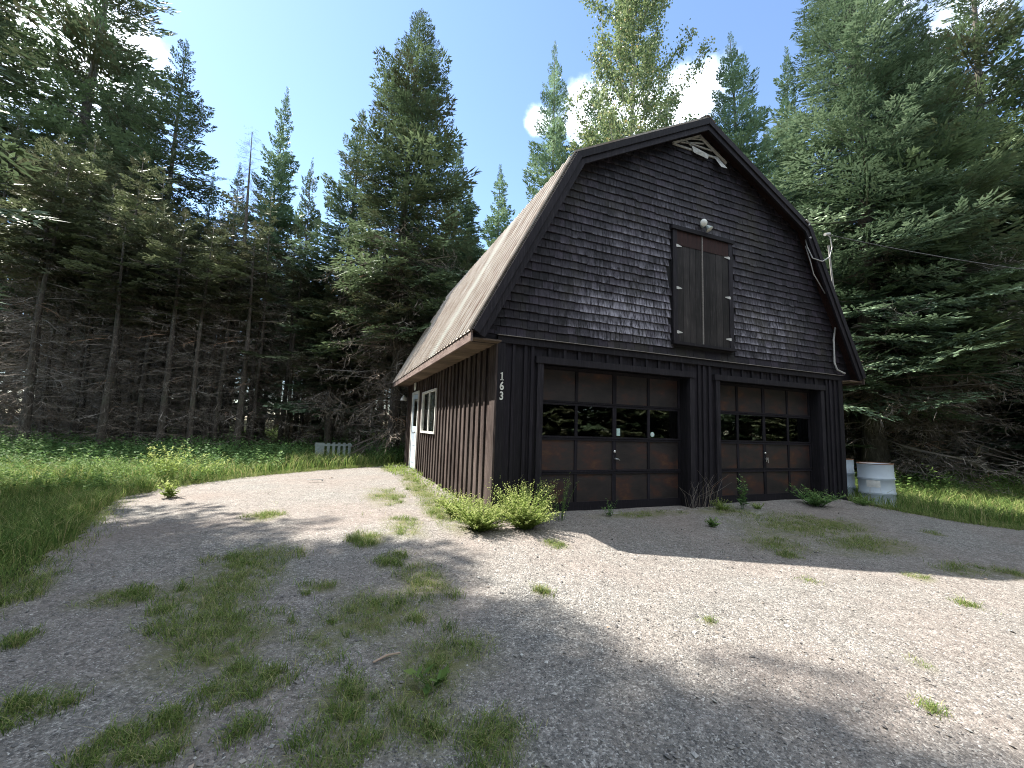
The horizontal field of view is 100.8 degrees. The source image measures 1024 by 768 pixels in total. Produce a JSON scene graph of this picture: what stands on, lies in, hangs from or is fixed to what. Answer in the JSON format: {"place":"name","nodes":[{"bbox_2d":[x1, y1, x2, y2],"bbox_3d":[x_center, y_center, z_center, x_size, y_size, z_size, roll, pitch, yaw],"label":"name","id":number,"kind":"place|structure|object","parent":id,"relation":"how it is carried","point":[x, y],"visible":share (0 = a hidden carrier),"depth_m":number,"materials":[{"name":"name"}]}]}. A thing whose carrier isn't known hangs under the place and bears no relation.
{"place":"outdoors","nodes":[
{"label":"outdoors","id":0,"kind":"place"},
{"bbox_2d":[0,464,260,583],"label":"verge grass","id":1,"kind":"structure","parent":0,"point":[41,514],"depth_m":5.11,"materials":[{"name":"plant"}]},
{"bbox_2d":[0,464,1023,767],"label":"gravel drive","id":2,"kind":"structure","parent":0,"point":[190,520],"depth_m":2.88,"materials":[{"name":"gravel"}]},
{"bbox_2d":[157,477,182,497],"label":"weed plant","id":3,"kind":"object","parent":2,"relation":"on","point":[170,493],"visible":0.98,"depth_m":6.77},
{"bbox_2d":[403,663,451,694],"bbox_3d":[-0.423,1.549,2.233,0.266,0.142,0.161,5,-7,-30],"label":"dock plant","id":4,"kind":"object","parent":2,"relation":"on","point":[442,673],"visible":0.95,"depth_m":2.24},
{"bbox_2d":[383,462,489,512],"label":"barnside herbs","id":5,"kind":"object","parent":2,"relation":"on","point":[418,478],"visible":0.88,"depth_m":10.08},
{"bbox_2d":[435,490,479,517],"bbox_3d":[-0.753,1.610,5.696,0.726,0.370,0.665,4,-6,-22],"label":"weed bush","id":6,"kind":"object","parent":2,"relation":"on","point":[445,503],"visible":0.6,"depth_m":5.65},
{"bbox_2d":[445,491,515,531],"bbox_3d":[-0.380,1.546,5.137,0.892,0.445,0.875,4,-6,-22],"label":"weed bush","id":7,"kind":"object","parent":2,"relation":"on","point":[476,519],"visible":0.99,"depth_m":5.03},
{"bbox_2d":[0,461,1023,767],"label":"grass","id":8,"kind":"structure","parent":2,"relation":"on","point":[22,583],"depth_m":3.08,"materials":[{"name":"plant"}]},
{"bbox_2d":[483,475,564,529],"bbox_3d":[0.167,1.483,5.283,1.049,0.628,0.975,4,-6,-22],"label":"weed bush","id":9,"kind":"object","parent":2,"relation":"on","point":[530,517],"visible":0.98,"depth_m":5.17,"materials":[{"name":"plant"}]},
{"bbox_2d":[735,476,748,508],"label":"tall weed","id":10,"kind":"object","parent":2,"relation":"on","point":[741,500],"visible":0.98,"depth_m":6.98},
{"bbox_2d":[785,483,845,506],"bbox_3d":[5.454,1.990,7.517,0.877,0.394,0.845,0,-6,16],"label":"fern clump","id":11,"kind":"object","parent":2,"relation":"on","point":[813,500],"visible":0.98,"depth_m":7.50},
{"bbox_2d":[0,518,1023,767],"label":"loose gravel","id":12,"kind":"structure","parent":0,"point":[694,754],"depth_m":2.42,"materials":[{"name":"gravel"}]},
{"bbox_2d":[0,416,1023,588],"bbox_3d":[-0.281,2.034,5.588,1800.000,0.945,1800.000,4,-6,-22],"label":"ground","id":13,"kind":"structure","parent":0,"point":[1019,527],"depth_m":7.35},
{"bbox_2d":[0,278,43,429],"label":"spruce tree","id":14,"kind":"object","parent":13,"relation":"on","point":[12,356],"visible":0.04,"depth_m":24.35,"materials":[{"name":"green plant"}]},
{"bbox_2d":[0,114,57,433],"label":"spruce tree","id":15,"kind":"object","parent":13,"relation":"on","point":[6,193],"visible":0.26,"depth_m":17.86,"materials":[{"name":"green plant"}]},
{"bbox_2d":[0,0,64,229],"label":"spruce tree","id":16,"kind":"object","parent":13,"relation":"on","point":[19,78],"visible":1,"depth_m":9.24,"materials":[{"name":"green plant"}]},
{"bbox_2d":[0,0,69,421],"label":"spruce tree","id":17,"kind":"object","parent":13,"relation":"on","point":[5,91],"visible":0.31,"depth_m":21.21,"materials":[{"name":"green plant"}]},
{"bbox_2d":[0,164,81,441],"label":"spruce tree","id":18,"kind":"object","parent":13,"relation":"on","point":[6,350],"visible":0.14,"depth_m":15.79,"materials":[{"name":"green plant"}]},
{"bbox_2d":[0,249,88,438],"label":"spruce tree","id":19,"kind":"object","parent":13,"relation":"on","point":[51,299],"visible":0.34,"depth_m":14.42,"materials":[{"name":"green plant"}]},
{"bbox_2d":[0,136,105,430],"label":"spruce tree","id":20,"kind":"object","parent":13,"relation":"on","point":[49,332],"visible":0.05,"depth_m":21.07,"materials":[{"name":"green plant"}]},
{"bbox_2d":[0,160,112,449],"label":"spruce tree","id":21,"kind":"object","parent":13,"relation":"on","point":[26,419],"visible":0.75,"depth_m":13.39,"materials":[{"name":"green plant"}]},
{"bbox_2d":[0,131,121,444],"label":"spruce tree","id":22,"kind":"object","parent":13,"relation":"on","point":[41,182],"visible":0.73,"depth_m":13.75,"materials":[{"name":"green plant"}]},
{"bbox_2d":[0,133,132,441],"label":"spruce tree","id":23,"kind":"object","parent":13,"relation":"on","point":[113,173],"visible":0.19,"depth_m":16.72,"materials":[{"name":"green plant"}]},
{"bbox_2d":[32,257,117,443],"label":"spruce tree","id":24,"kind":"object","parent":13,"relation":"on","point":[77,382],"visible":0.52,"depth_m":14.65,"materials":[{"name":"green plant"}]},
{"bbox_2d":[37,183,126,442],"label":"spruce tree","id":25,"kind":"object","parent":13,"relation":"on","point":[112,199],"visible":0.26,"depth_m":15.71,"materials":[{"name":"green plant"}]},
{"bbox_2d":[31,161,135,436],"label":"spruce tree","id":26,"kind":"object","parent":13,"relation":"on","point":[91,380],"visible":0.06,"depth_m":19.58,"materials":[{"name":"green plant"}]},
{"bbox_2d":[43,178,134,438],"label":"spruce tree","id":27,"kind":"object","parent":13,"relation":"on","point":[106,184],"visible":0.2,"depth_m":16.65,"materials":[{"name":"green plant"}]},
{"bbox_2d":[0,0,185,432],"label":"spruce tree","id":28,"kind":"object","parent":13,"relation":"on","point":[111,50],"visible":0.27,"depth_m":22.56,"materials":[{"name":"green plant"}]},
{"bbox_2d":[32,215,170,450],"bbox_3d":[-12.922,-1.525,13.605,2.972,7.986,3.221,3,-6,-15],"label":"spruce tree","id":29,"kind":"object","parent":13,"relation":"on","point":[103,420],"visible":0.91,"depth_m":13.54,"materials":[{"name":"green plant"}]},
{"bbox_2d":[32,156,173,443],"bbox_3d":[-17.674,-3.885,18.773,4.666,13.491,4.991,6,-7,-35],"label":"spruce tree","id":30,"kind":"object","parent":13,"relation":"on","point":[129,190],"visible":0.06,"depth_m":18.74,"materials":[{"name":"green plant"}]},
{"bbox_2d":[64,452,143,481],"bbox_3d":[-7.662,1.601,7.937,1.303,0.635,1.075,-4,-8,43],"label":"weed plant","id":31,"kind":"object","parent":13,"relation":"on","point":[89,478],"visible":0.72,"depth_m":7.79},
{"bbox_2d":[56,151,166,443],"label":"spruce tree","id":32,"kind":"object","parent":13,"relation":"on","point":[128,214],"visible":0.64,"depth_m":14.64,"materials":[{"name":"green plant"}]},
{"bbox_2d":[52,67,173,440],"bbox_3d":[-21.042,-6.751,23.087,4.696,22.428,5.712,-3,-8,40],"label":"spruce tree","id":33,"kind":"object","parent":13,"relation":"on","point":[113,117],"visible":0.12,"depth_m":22.88,"materials":[{"name":"green plant"}]},
{"bbox_2d":[61,249,169,443],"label":"spruce tree","id":34,"kind":"object","parent":13,"relation":"on","point":[120,370],"visible":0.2,"depth_m":15.38,"materials":[{"name":"brown plant"}]},
{"bbox_2d":[0,452,242,496],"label":"verge herbs","id":35,"kind":"object","parent":13,"relation":"on","point":[100,479],"visible":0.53,"depth_m":7.68,"materials":[{"name":"plant"}]},
{"bbox_2d":[86,191,186,446],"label":"spruce tree","id":36,"kind":"object","parent":13,"relation":"on","point":[133,365],"visible":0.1,"depth_m":16.53,"materials":[{"name":"green plant"}]},
{"bbox_2d":[84,207,192,445],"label":"spruce tree","id":37,"kind":"object","parent":13,"relation":"on","point":[135,396],"visible":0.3,"depth_m":15.21,"materials":[{"name":"green plant"}]},
{"bbox_2d":[78,203,211,444],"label":"spruce tree","id":38,"kind":"object","parent":13,"relation":"on","point":[147,276],"visible":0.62,"depth_m":14.63,"materials":[{"name":"green plant"}]},
{"bbox_2d":[62,39,229,431],"bbox_3d":[-17.944,-7.611,20.542,7.084,21.487,5.889,6,-7,-38],"label":"spruce tree","id":39,"kind":"object","parent":13,"relation":"on","point":[166,112],"visible":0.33,"depth_m":21.09,"materials":[{"name":"green plant"}]},
{"bbox_2d":[95,168,196,442],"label":"spruce tree","id":40,"kind":"object","parent":13,"relation":"on","point":[161,203],"visible":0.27,"depth_m":16.47,"materials":[{"name":"green plant"}]},
{"bbox_2d":[100,202,223,441],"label":"spruce tree","id":41,"kind":"object","parent":13,"relation":"on","point":[198,234],"visible":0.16,"depth_m":17.53,"materials":[{"name":"green plant"}]},
{"bbox_2d":[112,208,218,451],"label":"spruce tree","id":42,"kind":"object","parent":13,"relation":"on","point":[163,403],"visible":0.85,"depth_m":13.98,"materials":[{"name":"green plant"}]},
{"bbox_2d":[139,442,192,478],"bbox_3d":[-6.779,1.552,8.236,0.864,0.806,1.008,4,-6,-22],"label":"flowering weed","id":43,"kind":"object","parent":13,"relation":"on","point":[154,458],"visible":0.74,"depth_m":8.22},
{"bbox_2d":[145,216,196,441],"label":"spruce tree","id":44,"kind":"object","parent":13,"relation":"on","point":[170,390],"visible":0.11,"depth_m":18.53,"materials":[{"name":"brown plant"}]},
{"bbox_2d":[151,265,220,445],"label":"spruce tree","id":45,"kind":"object","parent":13,"relation":"on","point":[187,402],"visible":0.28,"depth_m":15.77,"materials":[{"name":"green plant"}]},
{"bbox_2d":[147,223,236,447],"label":"spruce tree","id":46,"kind":"object","parent":13,"relation":"on","point":[205,295],"visible":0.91,"depth_m":14.16,"materials":[{"name":"green plant"}]},
{"bbox_2d":[168,172,217,432],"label":"spruce tree","id":47,"kind":"object","parent":13,"relation":"on","point":[207,211],"visible":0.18,"depth_m":22.99,"materials":[{"name":"green plant"}]},
{"bbox_2d":[157,451,231,474],"bbox_3d":[-6.658,1.723,8.983,1.429,0.614,1.180,2,-6,-6],"label":"flowering weed","id":48,"kind":"object","parent":13,"relation":"on","point":[206,467],"visible":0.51,"depth_m":8.90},
{"bbox_2d":[169,215,234,442],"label":"spruce tree","id":49,"kind":"object","parent":13,"relation":"on","point":[197,250],"visible":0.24,"depth_m":16.94,"materials":[{"name":"green plant"}]},
{"bbox_2d":[0,419,403,445],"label":"wood floor herbs","id":50,"kind":"object","parent":13,"relation":"on","point":[66,438],"visible":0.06,"depth_m":17.86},
{"bbox_2d":[0,426,404,469],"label":"undergrowth","id":51,"kind":"object","parent":13,"relation":"on","point":[123,450],"visible":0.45,"depth_m":11.38,"materials":[{"name":"plant"}]},
{"bbox_2d":[0,441,404,485],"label":"wood edge grass","id":52,"kind":"structure","parent":13,"relation":"on","point":[310,460],"depth_m":10.09,"materials":[{"name":"plant"}]},
{"bbox_2d":[168,234,246,438],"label":"spruce tree","id":53,"kind":"object","parent":13,"relation":"on","point":[202,349],"visible":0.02,"depth_m":20.43,"materials":[{"name":"green plant"}]},
{"bbox_2d":[165,224,252,445],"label":"spruce tree","id":54,"kind":"object","parent":13,"relation":"on","point":[208,392],"visible":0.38,"depth_m":15.51,"materials":[{"name":"green plant"}]},
{"bbox_2d":[178,276,242,438],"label":"spruce tree","id":55,"kind":"object","parent":13,"relation":"on","point":[216,360],"visible":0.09,"depth_m":18.00,"materials":[{"name":"green plant"}]},
{"bbox_2d":[177,190,262,447],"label":"spruce tree","id":56,"kind":"object","parent":13,"relation":"on","point":[220,384],"visible":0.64,"depth_m":15.39,"materials":[{"name":"green plant"}]},
{"bbox_2d":[161,127,284,443],"bbox_3d":[-11.584,-4.169,17.765,4.291,14.493,4.278,-1,-6,21],"label":"dead spruce","id":57,"kind":"object","parent":13,"relation":"on","point":[245,214],"visible":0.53,"depth_m":17.66,"materials":[{"name":"brown plant"}]},
{"bbox_2d":[196,162,254,419],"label":"spruce tree","id":58,"kind":"object","parent":13,"relation":"on","point":[237,181],"visible":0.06,"depth_m":23.11,"materials":[{"name":"green plant"}]},
{"bbox_2d":[193,220,289,451],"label":"spruce tree","id":59,"kind":"object","parent":13,"relation":"on","point":[251,298],"visible":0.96,"depth_m":14.86,"materials":[{"name":"green plant"}]},
{"bbox_2d":[211,286,296,444],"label":"spruce tree","id":60,"kind":"object","parent":13,"relation":"on","point":[251,390],"visible":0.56,"depth_m":16.38,"materials":[{"name":"green plant"}]},
{"bbox_2d":[224,192,295,445],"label":"spruce tree","id":61,"kind":"object","parent":13,"relation":"on","point":[257,378],"visible":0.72,"depth_m":16.11,"materials":[{"name":"green plant"}]},
{"bbox_2d":[219,87,304,441],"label":"spruce tree","id":62,"kind":"object","parent":13,"relation":"on","point":[280,162],"visible":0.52,"depth_m":19.28,"materials":[{"name":"green plant"}]},
{"bbox_2d":[218,242,309,440],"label":"spruce tree","id":63,"kind":"object","parent":13,"relation":"on","point":[260,422],"visible":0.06,"depth_m":20.77,"materials":[{"name":"green plant"}]},
{"bbox_2d":[253,224,310,442],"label":"spruce tree","id":64,"kind":"object","parent":13,"relation":"on","point":[287,371],"visible":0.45,"depth_m":16.86,"materials":[{"name":"green plant"}]},
{"bbox_2d":[261,230,330,446],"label":"spruce tree","id":65,"kind":"object","parent":13,"relation":"on","point":[287,433],"visible":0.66,"depth_m":16.06,"materials":[{"name":"green plant"}]},
{"bbox_2d":[264,257,328,444],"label":"spruce tree","id":66,"kind":"object","parent":13,"relation":"on","point":[296,420],"visible":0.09,"depth_m":17.77,"materials":[{"name":"green plant"}]},
{"bbox_2d":[273,157,322,436],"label":"spruce tree","id":67,"kind":"object","parent":13,"relation":"on","point":[305,222],"visible":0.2,"depth_m":23.87,"materials":[{"name":"green plant"}]},
{"bbox_2d":[274,259,329,445],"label":"spruce tree","id":68,"kind":"object","parent":13,"relation":"on","point":[301,417],"visible":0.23,"depth_m":16.75,"materials":[{"name":"green plant"}]},
{"bbox_2d":[239,255,402,452],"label":"spruce tree","id":69,"kind":"object","parent":13,"relation":"on","point":[321,359],"visible":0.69,"depth_m":15.17,"materials":[{"name":"green plant"}]},
{"bbox_2d":[315,442,351,459],"bbox_3d":[-5.651,2.145,13.402,1.099,0.584,0.045,5,-14,-26],"label":"picket panel","id":70,"kind":"object","parent":13,"relation":"on","point":[319,447],"visible":0.59,"depth_m":13.38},
{"bbox_2d":[263,109,409,444],"bbox_3d":[-6.582,-4.365,17.032,4.692,14.868,5.636,-3,-8,42],"label":"spruce tree","id":71,"kind":"object","parent":13,"relation":"on","point":[352,212],"visible":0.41,"depth_m":16.35,"materials":[{"name":"green plant"}]},
{"bbox_2d":[323,282,385,443],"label":"spruce tree","id":72,"kind":"object","parent":13,"relation":"on","point":[357,389],"visible":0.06,"depth_m":16.89,"materials":[{"name":"green plant"}]},
{"bbox_2d":[341,189,384,449],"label":"spruce tree","id":73,"kind":"object","parent":13,"relation":"on","point":[361,415],"visible":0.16,"depth_m":16.15,"materials":[{"name":"green plant"}]},
{"bbox_2d":[305,7,481,460],"bbox_3d":[-3.638,-5.328,14.768,6.265,17.922,5.797,-3,-8,39],"label":"spruce tree","id":74,"kind":"object","parent":13,"relation":"on","point":[411,136],"visible":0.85,"depth_m":14.24,"materials":[{"name":"green plant"}]},
{"bbox_2d":[381,254,458,435],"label":"spruce tree","id":75,"kind":"object","parent":13,"relation":"on","point":[424,323],"visible":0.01,"depth_m":17.55,"materials":[{"name":"green plant"}]},
{"bbox_2d":[432,142,484,292],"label":"spruce tree","id":76,"kind":"object","parent":13,"relation":"on","point":[467,216],"visible":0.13,"depth_m":20.30,"materials":[{"name":"green plant"}]},
{"bbox_2d":[475,164,515,254],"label":"spruce tree","id":77,"kind":"object","parent":13,"relation":"on","point":[496,221],"visible":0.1,"depth_m":24.77,"materials":[{"name":"green plant"}]},
{"bbox_2d":[522,41,577,202],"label":"spruce tree","id":78,"kind":"object","parent":13,"relation":"on","point":[556,133],"visible":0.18,"depth_m":19.83,"materials":[{"name":"green plant"}]},
{"bbox_2d":[564,122,606,158],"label":"aspen sapling","id":79,"kind":"object","parent":13,"relation":"on","point":[591,140],"visible":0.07,"depth_m":17.56,"materials":[{"name":"green plant"}]},
{"bbox_2d":[576,77,609,147],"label":"spruce tree","id":80,"kind":"object","parent":13,"relation":"on","point":[587,111],"visible":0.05,"depth_m":26.39,"materials":[{"name":"green plant"}]},
{"bbox_2d":[392,115,865,516],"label":"barn","id":81,"kind":"structure","parent":13,"relation":"on","point":[654,318],"depth_m":7.17,"materials":[{"name":"brown wood"}]},
{"bbox_2d":[409,391,419,469],"bbox_3d":[-2.670,1.256,11.495,0.110,2.100,0.970,4,-6,-22],"label":"side door","id":82,"kind":"structure","parent":81,"relation":"in","point":[415,396],"depth_m":11.50,"materials":[{"name":"white paint"}]},
{"bbox_2d":[420,388,436,433],"bbox_3d":[-1.889,0.647,9.837,0.165,0.990,1.590,4,-6,-22],"label":"window","id":83,"kind":"structure","parent":81,"relation":"in","point":[429,398],"depth_m":9.78,"materials":[{"name":"white paint"}]},
{"bbox_2d":[541,366,680,511],"bbox_3d":[1.601,0.873,6.666,2.730,2.140,0.091,4,-6,-22],"label":"garage door","id":84,"kind":"structure","parent":81,"relation":"in","point":[651,476],"depth_m":6.66,"materials":[{"name":"brown wood"}]},
{"bbox_2d":[669,224,736,351],"bbox_3d":[3.343,-1.643,7.387,1.450,2.060,0.095,4,-6,-22],"label":"loft door","id":85,"kind":"structure","parent":81,"relation":"in","point":[701,263],"depth_m":7.36,"materials":[{"name":"brown wood"}]},
{"bbox_2d":[720,383,812,502],"bbox_3d":[4.734,1.105,7.951,2.700,2.140,0.089,4,-6,-22],"label":"garage door","id":86,"kind":"structure","parent":81,"relation":"in","point":[762,465],"depth_m":7.98,"materials":[{"name":"brown wood"}]},
{"bbox_2d":[829,235,1023,269],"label":"power line","id":87,"kind":"object","parent":81,"relation":"attached to","point":[925,254],"visible":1,"depth_m":8.56,"materials":[{"name":"metal"}]},
{"bbox_2d":[562,0,719,143],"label":"aspen tree","id":88,"kind":"object","parent":13,"relation":"on","point":[626,23],"visible":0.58,"depth_m":18.02,"materials":[{"name":"green plant"}]},
{"bbox_2d":[710,31,813,217],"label":"spruce tree","id":89,"kind":"object","parent":13,"relation":"on","point":[743,133],"visible":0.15,"depth_m":17.33,"materials":[{"name":"green plant"}]},
{"bbox_2d":[759,46,821,208],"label":"spruce tree","id":90,"kind":"object","parent":13,"relation":"on","point":[785,101],"visible":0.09,"depth_m":22.07,"materials":[{"name":"green plant"}]},
{"bbox_2d":[756,125,826,246],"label":"spruce tree","id":91,"kind":"object","parent":13,"relation":"on","point":[771,155],"visible":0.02,"depth_m":19.53,"materials":[{"name":"green plant"}]},
{"bbox_2d":[846,458,855,498],"bbox_3d":[7.078,2.061,9.201,0.598,0.882,0.598,8,-9,-42],"label":"steel drum","id":92,"kind":"object","parent":13,"relation":"on","point":[850,473],"visible":0.19,"depth_m":8.94,"materials":[{"name":"paint"}]},
{"bbox_2d":[811,183,917,459],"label":"spruce tree","id":93,"kind":"object","parent":13,"relation":"on","point":[854,436],"visible":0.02,"depth_m":17.05,"materials":[{"name":"green plant"}]},
{"bbox_2d":[856,462,896,506],"bbox_3d":[7.392,2.049,8.593,0.598,0.882,0.598,3,-7,-20],"label":"steel drum","id":94,"kind":"object","parent":13,"relation":"on","point":[877,479],"visible":0.84,"depth_m":8.38,"materials":[{"name":"paint"}]},
{"bbox_2d":[768,0,1023,491],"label":"spruce tree","id":95,"kind":"object","parent":13,"relation":"on","point":[849,22],"visible":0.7,"depth_m":12.10,"materials":[{"name":"green plant"}]},
{"bbox_2d":[843,216,975,474],"bbox_3d":[13.705,-2.501,15.165,5.108,12.730,3.971,3,-6,-10],"label":"spruce tree","id":96,"kind":"object","parent":13,"relation":"on","point":[899,455],"visible":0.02,"depth_m":14.86,"materials":[{"name":"green plant"}]},
{"bbox_2d":[814,15,1023,501],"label":"spruce tree","id":97,"kind":"object","parent":13,"relation":"on","point":[974,272],"visible":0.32,"depth_m":11.91,"materials":[{"name":"green plant"}]},
{"bbox_2d":[845,0,1023,481],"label":"spruce tree","id":98,"kind":"object","parent":13,"relation":"on","point":[977,43],"visible":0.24,"depth_m":14.69,"materials":[{"name":"green plant"}]},
{"bbox_2d":[847,467,1023,527],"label":"roadside grass","id":99,"kind":"structure","parent":13,"relation":"on","point":[984,508],"depth_m":8.58,"materials":[{"name":"plant"}]},
{"bbox_2d":[848,453,1023,499],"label":"roadside herbs","id":100,"kind":"object","parent":13,"relation":"on","point":[907,480],"visible":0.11,"depth_m":11.10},
{"bbox_2d":[905,158,1023,482],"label":"spruce tree","id":101,"kind":"object","parent":13,"relation":"on","point":[1008,210],"visible":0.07,"depth_m":14.15,"materials":[{"name":"green plant"}]},
{"bbox_2d":[908,295,1023,472],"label":"spruce tree","id":102,"kind":"object","parent":13,"relation":"on","point":[964,452],"visible":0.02,"depth_m":15.62,"materials":[{"name":"green plant"}]},
{"bbox_2d":[942,180,1023,479],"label":"spruce tree","id":103,"kind":"object","parent":13,"relation":"on","point":[1015,443],"visible":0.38,"depth_m":13.56,"materials":[{"name":"green plant"}]},
{"bbox_2d":[956,169,1023,457],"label":"spruce tree","id":104,"kind":"object","parent":13,"relation":"on","point":[1015,182],"visible":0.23,"depth_m":13.80,"materials":[{"name":"green plant"}]},
{"bbox_2d":[0,0,1023,420],"label":"sky","id":105,"kind":"structure","parent":0,"point":[247,53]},
{"bbox_2d":[7,477,1023,767],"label":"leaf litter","id":106,"kind":"object","parent":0,"point":[241,761],"visible":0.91,"depth_m":3.03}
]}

